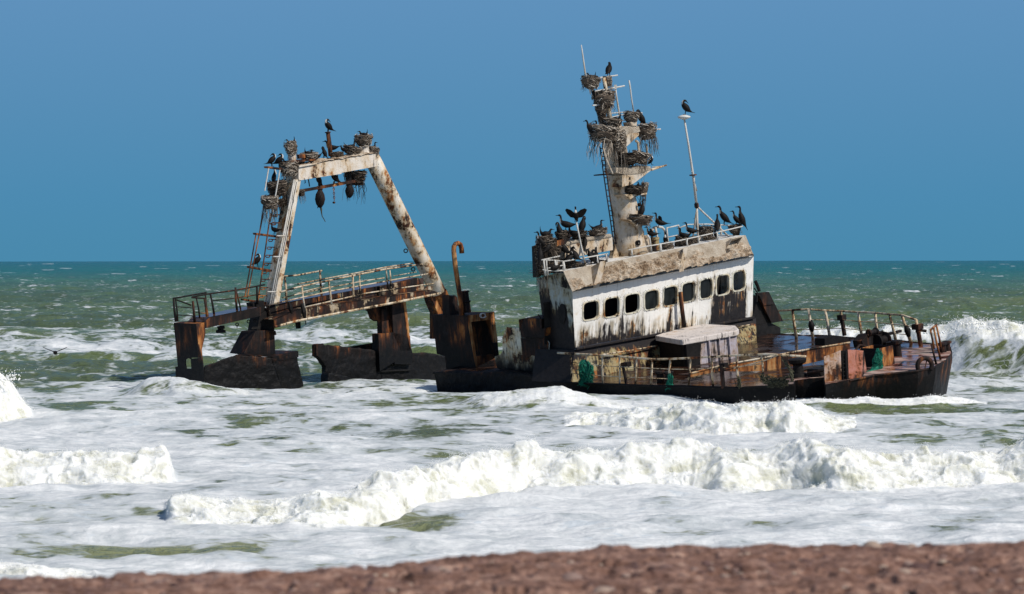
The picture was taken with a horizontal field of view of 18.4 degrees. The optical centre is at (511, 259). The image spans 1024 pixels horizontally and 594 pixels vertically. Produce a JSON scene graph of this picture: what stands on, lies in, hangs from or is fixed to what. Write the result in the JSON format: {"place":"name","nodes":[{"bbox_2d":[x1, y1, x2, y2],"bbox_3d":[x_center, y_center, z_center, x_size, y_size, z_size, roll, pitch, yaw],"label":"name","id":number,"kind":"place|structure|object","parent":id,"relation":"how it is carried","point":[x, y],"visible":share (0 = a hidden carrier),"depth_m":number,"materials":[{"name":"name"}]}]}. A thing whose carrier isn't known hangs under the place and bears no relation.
{"place":"outdoors","nodes":[
{"label":"outdoors","id":0,"kind":"place"},
{"bbox_2d":[43,347,66,354],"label":"flying bird","id":1,"kind":"object","parent":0,"point":[54,352],"visible":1,"depth_m":127.91},
{"bbox_2d":[0,261,1023,578],"bbox_3d":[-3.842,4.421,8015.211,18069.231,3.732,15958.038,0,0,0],"label":"water","id":2,"kind":"structure","parent":0,"point":[108,379],"depth_m":88.17,"materials":[{"name":"liquid"}]},
{"bbox_2d":[0,314,1023,577],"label":"spray","id":3,"kind":"object","parent":2,"relation":"on","point":[534,436],"visible":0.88,"depth_m":69.72,"materials":[{"name":"white liquid"}]},
{"bbox_2d":[172,45,951,403],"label":"shipwreck","id":4,"kind":"object","parent":2,"relation":"on","point":[638,313],"visible":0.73,"depth_m":119.62,"materials":[{"name":"paint"}]},
{"bbox_2d":[251,254,260,266],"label":"cormorant","id":5,"kind":"object","parent":4,"relation":"on","point":[257,259],"visible":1,"depth_m":128.46,"materials":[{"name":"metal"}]},
{"bbox_2d":[260,193,279,227],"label":"nest","id":6,"kind":"object","parent":4,"relation":"on","point":[269,201],"visible":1,"depth_m":128.84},
{"bbox_2d":[265,153,275,165],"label":"cormorant","id":7,"kind":"object","parent":4,"relation":"on","point":[271,160],"visible":1,"depth_m":129.12,"materials":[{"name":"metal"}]},
{"bbox_2d":[271,225,280,231],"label":"cormorant","id":8,"kind":"object","parent":4,"relation":"on","point":[273,229],"visible":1,"depth_m":129.07,"materials":[{"name":"black"}]},
{"bbox_2d":[266,178,288,209],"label":"nest","id":9,"kind":"object","parent":4,"relation":"on","point":[271,188],"visible":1,"depth_m":129.15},
{"bbox_2d":[271,170,275,181],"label":"cormorant","id":10,"kind":"object","parent":9,"relation":"on","point":[273,178],"visible":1,"depth_m":129.19,"materials":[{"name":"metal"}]},
{"bbox_2d":[272,153,282,166],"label":"cormorant","id":11,"kind":"object","parent":4,"relation":"on","point":[278,160],"visible":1,"depth_m":129.38,"materials":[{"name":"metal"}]},
{"bbox_2d":[277,197,286,213],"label":"nest","id":12,"kind":"object","parent":4,"relation":"on","point":[283,204],"visible":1,"depth_m":129.44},
{"bbox_2d":[279,161,298,181],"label":"nest","id":13,"kind":"object","parent":4,"relation":"on","point":[290,168],"visible":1,"depth_m":129.26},
{"bbox_2d":[283,140,297,160],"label":"nest","id":14,"kind":"object","parent":4,"relation":"on","point":[290,150],"visible":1,"depth_m":130.03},
{"bbox_2d":[298,189,305,202],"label":"nest","id":15,"kind":"object","parent":4,"relation":"on","point":[302,193],"visible":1,"depth_m":130.11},
{"bbox_2d":[298,151,318,158],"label":"nest","id":16,"kind":"object","parent":4,"relation":"on","point":[313,155],"visible":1,"depth_m":130.37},
{"bbox_2d":[316,177,322,185],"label":"cormorant","id":17,"kind":"object","parent":4,"relation":"on","point":[319,180],"visible":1,"depth_m":130.83,"materials":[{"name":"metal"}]},
{"bbox_2d":[315,184,325,221],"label":"pulley block","id":18,"kind":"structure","parent":4,"relation":"hanging from","point":[319,198],"depth_m":130.92,"materials":[{"name":"metal"}]},
{"bbox_2d":[321,146,327,158],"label":"cormorant","id":19,"kind":"object","parent":4,"relation":"on","point":[324,152],"visible":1,"depth_m":131.12,"materials":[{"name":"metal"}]},
{"bbox_2d":[325,119,334,131],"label":"cormorant","id":20,"kind":"object","parent":4,"relation":"on","point":[328,125],"visible":1,"depth_m":131.43,"materials":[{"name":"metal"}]},
{"bbox_2d":[323,140,341,149],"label":"cormorant","id":21,"kind":"object","parent":4,"relation":"on","point":[334,147],"visible":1,"depth_m":131.86,"materials":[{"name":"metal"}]},
{"bbox_2d":[330,151,343,156],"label":"nest","id":22,"kind":"object","parent":4,"relation":"on","point":[338,154],"visible":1,"depth_m":131.48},
{"bbox_2d":[331,175,342,183],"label":"cormorant","id":23,"kind":"object","parent":4,"relation":"on","point":[335,178],"visible":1,"depth_m":131.42,"materials":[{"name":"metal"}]},
{"bbox_2d":[345,172,353,197],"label":"pulley block","id":24,"kind":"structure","parent":4,"relation":"hanging from","point":[349,190],"depth_m":132.11,"materials":[{"name":"metal"}]},
{"bbox_2d":[342,144,362,153],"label":"nest","id":25,"kind":"object","parent":4,"relation":"on","point":[354,150],"visible":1,"depth_m":132.06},
{"bbox_2d":[340,145,348,151],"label":"cormorant","id":26,"kind":"object","parent":25,"relation":"on","point":[344,149],"visible":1,"depth_m":131.94,"materials":[{"name":"black"}]},
{"bbox_2d":[342,170,366,202],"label":"nest","id":27,"kind":"object","parent":4,"relation":"on","point":[359,175],"visible":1,"depth_m":132.43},
{"bbox_2d":[353,133,373,150],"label":"nest","id":28,"kind":"object","parent":4,"relation":"on","point":[363,140],"visible":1,"depth_m":132.53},
{"bbox_2d":[369,146,379,164],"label":"nest","id":29,"kind":"object","parent":4,"relation":"on","point":[376,150],"visible":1,"depth_m":132.72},
{"bbox_2d":[537,243,542,265],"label":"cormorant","id":30,"kind":"object","parent":4,"relation":"on","point":[539,254],"visible":1,"depth_m":115.21,"materials":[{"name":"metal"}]},
{"bbox_2d":[535,256,548,293],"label":"nest","id":31,"kind":"object","parent":4,"relation":"on","point":[538,267],"visible":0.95,"depth_m":116.13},
{"bbox_2d":[533,245,552,275],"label":"nest","id":32,"kind":"object","parent":4,"relation":"on","point":[535,249],"visible":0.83,"depth_m":116.18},
{"bbox_2d":[535,233,552,243],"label":"nest","id":33,"kind":"object","parent":4,"relation":"on","point":[547,236],"visible":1,"depth_m":115.52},
{"bbox_2d":[540,228,554,235],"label":"cormorant","id":34,"kind":"object","parent":33,"relation":"on","point":[544,233],"visible":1,"depth_m":115.61,"materials":[{"name":"black"}]},
{"bbox_2d":[535,237,558,267],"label":"nest","id":35,"kind":"object","parent":4,"relation":"on","point":[552,240],"visible":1,"depth_m":115.59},
{"bbox_2d":[534,231,545,247],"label":"cormorant","id":36,"kind":"object","parent":35,"relation":"on","point":[541,240],"visible":1,"depth_m":115.43,"materials":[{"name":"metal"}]},
{"bbox_2d":[543,243,551,254],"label":"cormorant","id":37,"kind":"object","parent":35,"relation":"on","point":[547,247],"visible":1,"depth_m":115.45,"materials":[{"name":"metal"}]},
{"bbox_2d":[544,258,560,282],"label":"nest","id":38,"kind":"object","parent":4,"relation":"on","point":[552,262],"visible":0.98,"depth_m":116.22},
{"bbox_2d":[545,261,561,270],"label":"nest","id":39,"kind":"object","parent":4,"relation":"on","point":[555,268],"visible":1,"depth_m":115.50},
{"bbox_2d":[549,245,561,257],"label":"nest","id":40,"kind":"object","parent":4,"relation":"on","point":[558,250],"visible":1,"depth_m":115.96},
{"bbox_2d":[555,222,564,239],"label":"cormorant","id":41,"kind":"object","parent":4,"relation":"on","point":[558,227],"visible":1,"depth_m":116.07,"materials":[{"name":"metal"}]},
{"bbox_2d":[554,230,567,238],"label":"nest","id":42,"kind":"object","parent":4,"relation":"on","point":[564,234],"visible":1,"depth_m":116.10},
{"bbox_2d":[561,251,572,266],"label":"cormorant","id":43,"kind":"object","parent":4,"relation":"on","point":[569,257],"visible":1,"depth_m":116.24,"materials":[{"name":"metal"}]},
{"bbox_2d":[561,243,572,255],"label":"cormorant","id":44,"kind":"object","parent":4,"relation":"on","point":[564,248],"visible":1,"depth_m":116.13,"materials":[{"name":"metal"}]},
{"bbox_2d":[556,214,578,230],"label":"cormorant","id":45,"kind":"object","parent":4,"relation":"on","point":[566,224],"visible":1,"depth_m":116.36,"materials":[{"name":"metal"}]},
{"bbox_2d":[562,259,581,268],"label":"nest","id":46,"kind":"object","parent":4,"relation":"on","point":[574,265],"visible":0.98,"depth_m":116.52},
{"bbox_2d":[568,228,582,235],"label":"nest","id":47,"kind":"object","parent":4,"relation":"on","point":[573,232],"visible":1,"depth_m":116.65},
{"bbox_2d":[565,206,586,220],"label":"cormorant","id":48,"kind":"object","parent":4,"relation":"on","point":[575,215],"visible":1,"depth_m":116.36,"materials":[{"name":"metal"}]},
{"bbox_2d":[570,246,581,262],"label":"cormorant","id":49,"kind":"object","parent":4,"relation":"on","point":[576,255],"visible":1,"depth_m":116.33,"materials":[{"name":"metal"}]},
{"bbox_2d":[572,229,587,238],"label":"nest","id":50,"kind":"object","parent":4,"relation":"on","point":[583,233],"visible":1,"depth_m":116.92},
{"bbox_2d":[578,216,585,230],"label":"cormorant","id":51,"kind":"object","parent":50,"relation":"on","point":[582,223],"visible":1,"depth_m":117.08,"materials":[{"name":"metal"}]},
{"bbox_2d":[574,260,587,266],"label":"cormorant","id":52,"kind":"object","parent":4,"relation":"on","point":[582,265],"visible":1,"depth_m":116.67,"materials":[{"name":"black"}]},
{"bbox_2d":[582,237,586,250],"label":"cormorant","id":53,"kind":"object","parent":4,"relation":"on","point":[584,243],"visible":1,"depth_m":116.97,"materials":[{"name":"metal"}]},
{"bbox_2d":[576,359,594,387],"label":"fishing net","id":54,"kind":"object","parent":4,"relation":"hanging from","point":[586,370],"visible":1,"depth_m":115.00,"materials":[{"name":"teal fabric"}]},
{"bbox_2d":[580,74,600,94],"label":"nest","id":55,"kind":"object","parent":4,"relation":"on","point":[591,82],"visible":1,"depth_m":117.86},
{"bbox_2d":[585,249,596,264],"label":"cormorant","id":56,"kind":"object","parent":4,"relation":"on","point":[589,253],"visible":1,"depth_m":117.14,"materials":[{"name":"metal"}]},
{"bbox_2d":[591,249,600,263],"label":"cormorant","id":57,"kind":"object","parent":4,"relation":"on","point":[592,252],"visible":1,"depth_m":117.27,"materials":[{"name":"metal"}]},
{"bbox_2d":[587,227,607,236],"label":"nest","id":58,"kind":"object","parent":4,"relation":"on","point":[600,231],"visible":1,"depth_m":117.56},
{"bbox_2d":[589,220,604,228],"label":"cormorant","id":59,"kind":"object","parent":58,"relation":"on","point":[600,225],"visible":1,"depth_m":117.73,"materials":[{"name":"black"}]},
{"bbox_2d":[594,106,606,125],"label":"nest","id":60,"kind":"object","parent":4,"relation":"on","point":[600,112],"visible":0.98,"depth_m":118.38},
{"bbox_2d":[586,122,619,165],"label":"nest","id":61,"kind":"object","parent":4,"relation":"on","point":[603,134],"visible":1,"depth_m":117.62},
{"bbox_2d":[583,120,593,136],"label":"cormorant","id":62,"kind":"object","parent":61,"relation":"on","point":[590,128],"visible":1,"depth_m":117.63,"materials":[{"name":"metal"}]},
{"bbox_2d":[591,89,616,112],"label":"nest","id":63,"kind":"object","parent":4,"relation":"on","point":[604,98],"visible":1,"depth_m":118.28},
{"bbox_2d":[605,62,611,75],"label":"cormorant","id":64,"kind":"object","parent":4,"relation":"on","point":[608,69],"visible":1,"depth_m":118.67,"materials":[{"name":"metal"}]},
{"bbox_2d":[598,117,622,127],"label":"nest","id":65,"kind":"object","parent":4,"relation":"on","point":[612,122],"visible":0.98,"depth_m":118.46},
{"bbox_2d":[606,75,614,94],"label":"nest","id":66,"kind":"object","parent":4,"relation":"on","point":[609,80],"visible":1,"depth_m":118.65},
{"bbox_2d":[611,129,628,180],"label":"nest","id":67,"kind":"object","parent":4,"relation":"on","point":[620,144],"visible":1,"depth_m":118.18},
{"bbox_2d":[616,151,639,166],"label":"nest","id":68,"kind":"object","parent":4,"relation":"on","point":[632,157],"visible":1,"depth_m":118.43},
{"bbox_2d":[623,110,640,121],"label":"nest","id":69,"kind":"object","parent":4,"relation":"on","point":[629,116],"visible":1,"depth_m":118.75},
{"bbox_2d":[625,185,643,196],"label":"nest","id":70,"kind":"object","parent":4,"relation":"on","point":[635,189],"visible":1,"depth_m":118.73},
{"bbox_2d":[628,213,653,229],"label":"nest","id":71,"kind":"object","parent":4,"relation":"on","point":[644,220],"visible":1,"depth_m":118.76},
{"bbox_2d":[638,199,644,214],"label":"cormorant","id":72,"kind":"object","parent":71,"relation":"on","point":[641,209],"visible":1,"depth_m":119.14,"materials":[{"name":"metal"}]},
{"bbox_2d":[630,149,651,178],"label":"nest","id":73,"kind":"object","parent":4,"relation":"on","point":[644,158],"visible":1,"depth_m":118.99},
{"bbox_2d":[639,181,648,207],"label":"nest","id":74,"kind":"object","parent":4,"relation":"on","point":[645,188],"visible":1,"depth_m":119.35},
{"bbox_2d":[637,121,657,154],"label":"nest","id":75,"kind":"object","parent":4,"relation":"on","point":[647,132],"visible":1,"depth_m":119.25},
{"bbox_2d":[636,109,645,124],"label":"cormorant","id":76,"kind":"object","parent":75,"relation":"on","point":[641,118],"visible":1,"depth_m":119.22,"materials":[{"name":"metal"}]},
{"bbox_2d":[644,227,659,236],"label":"cormorant","id":77,"kind":"object","parent":4,"relation":"on","point":[650,232],"visible":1,"depth_m":119.86,"materials":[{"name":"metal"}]},
{"bbox_2d":[654,212,670,227],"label":"cormorant","id":78,"kind":"object","parent":4,"relation":"on","point":[659,221],"visible":1,"depth_m":120.22,"materials":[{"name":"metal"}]},
{"bbox_2d":[662,241,673,249],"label":"nest","id":79,"kind":"object","parent":4,"relation":"on","point":[667,246],"visible":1,"depth_m":120.17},
{"bbox_2d":[663,232,667,245],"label":"cormorant","id":80,"kind":"object","parent":79,"relation":"on","point":[665,238],"visible":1,"depth_m":120.14,"materials":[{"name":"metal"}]},
{"bbox_2d":[665,373,673,390],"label":"fishing net","id":81,"kind":"object","parent":4,"relation":"hanging from","point":[670,379],"visible":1,"depth_m":112.19,"materials":[{"name":"teal fabric"}]},
{"bbox_2d":[674,235,692,246],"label":"nest","id":82,"kind":"object","parent":4,"relation":"on","point":[680,243],"visible":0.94,"depth_m":120.89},
{"bbox_2d":[677,228,691,237],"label":"cormorant","id":83,"kind":"object","parent":82,"relation":"on","point":[685,235],"visible":1,"depth_m":121.06,"materials":[{"name":"black"}]},
{"bbox_2d":[681,100,694,114],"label":"cormorant","id":84,"kind":"object","parent":4,"relation":"on","point":[685,107],"visible":1,"depth_m":121.07,"materials":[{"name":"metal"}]},
{"bbox_2d":[684,222,699,232],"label":"cormorant","id":85,"kind":"object","parent":4,"relation":"on","point":[690,230],"visible":1,"depth_m":121.51,"materials":[{"name":"black"}]},
{"bbox_2d":[688,235,697,243],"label":"nest","id":86,"kind":"object","parent":4,"relation":"on","point":[694,241],"visible":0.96,"depth_m":121.46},
{"bbox_2d":[696,225,714,240],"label":"nest","id":87,"kind":"object","parent":4,"relation":"on","point":[706,229],"visible":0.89,"depth_m":122.41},
{"bbox_2d":[705,236,716,239],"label":"nest","id":88,"kind":"object","parent":4,"relation":"on","point":[712,238],"visible":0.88,"depth_m":122.33,"materials":[{"name":"brown wicker"}]},
{"bbox_2d":[714,214,719,231],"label":"cormorant","id":89,"kind":"object","parent":4,"relation":"on","point":[717,224],"visible":1,"depth_m":121.75,"materials":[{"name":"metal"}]},
{"bbox_2d":[717,206,732,224],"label":"cormorant","id":90,"kind":"object","parent":4,"relation":"on","point":[724,217],"visible":1,"depth_m":124.25,"materials":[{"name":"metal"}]},
{"bbox_2d":[727,223,741,233],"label":"nest","id":91,"kind":"object","parent":4,"relation":"on","point":[736,230],"visible":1,"depth_m":123.12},
{"bbox_2d":[730,210,740,223],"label":"cormorant","id":92,"kind":"object","parent":91,"relation":"on","point":[736,218],"visible":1,"depth_m":123.38,"materials":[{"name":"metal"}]},
{"bbox_2d":[737,206,747,229],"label":"cormorant","id":93,"kind":"object","parent":91,"relation":"on","point":[741,217],"visible":1,"depth_m":122.97,"materials":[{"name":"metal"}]},
{"bbox_2d":[734,375,740,388],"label":"rope tangle","id":94,"kind":"object","parent":4,"relation":"attached to","point":[739,382],"visible":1,"depth_m":109.92,"materials":[{"name":"fabric"}]},
{"bbox_2d":[759,373,791,388],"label":"rope tangle","id":95,"kind":"object","parent":4,"relation":"hanging from","point":[773,382],"visible":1,"depth_m":108.70,"materials":[{"name":"fabric"}]},
{"bbox_2d":[781,356,793,381],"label":"rope tangle","id":96,"kind":"object","parent":4,"relation":"hanging from","point":[788,366],"visible":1,"depth_m":108.23,"materials":[{"name":"fabric"}]},
{"bbox_2d":[866,348,883,371],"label":"fishing net","id":97,"kind":"object","parent":4,"relation":"hanging from","point":[877,362],"visible":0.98,"depth_m":111.45,"materials":[{"name":"green fabric"}]},
{"bbox_2d":[0,540,1023,593],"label":"beach","id":98,"kind":"structure","parent":0,"point":[855,560],"depth_m":13.52,"materials":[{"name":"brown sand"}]},
{"bbox_2d":[0,0,1023,261],"label":"sky","id":99,"kind":"structure","parent":0,"point":[131,130],"materials":[{"name":"blue"}]}
]}

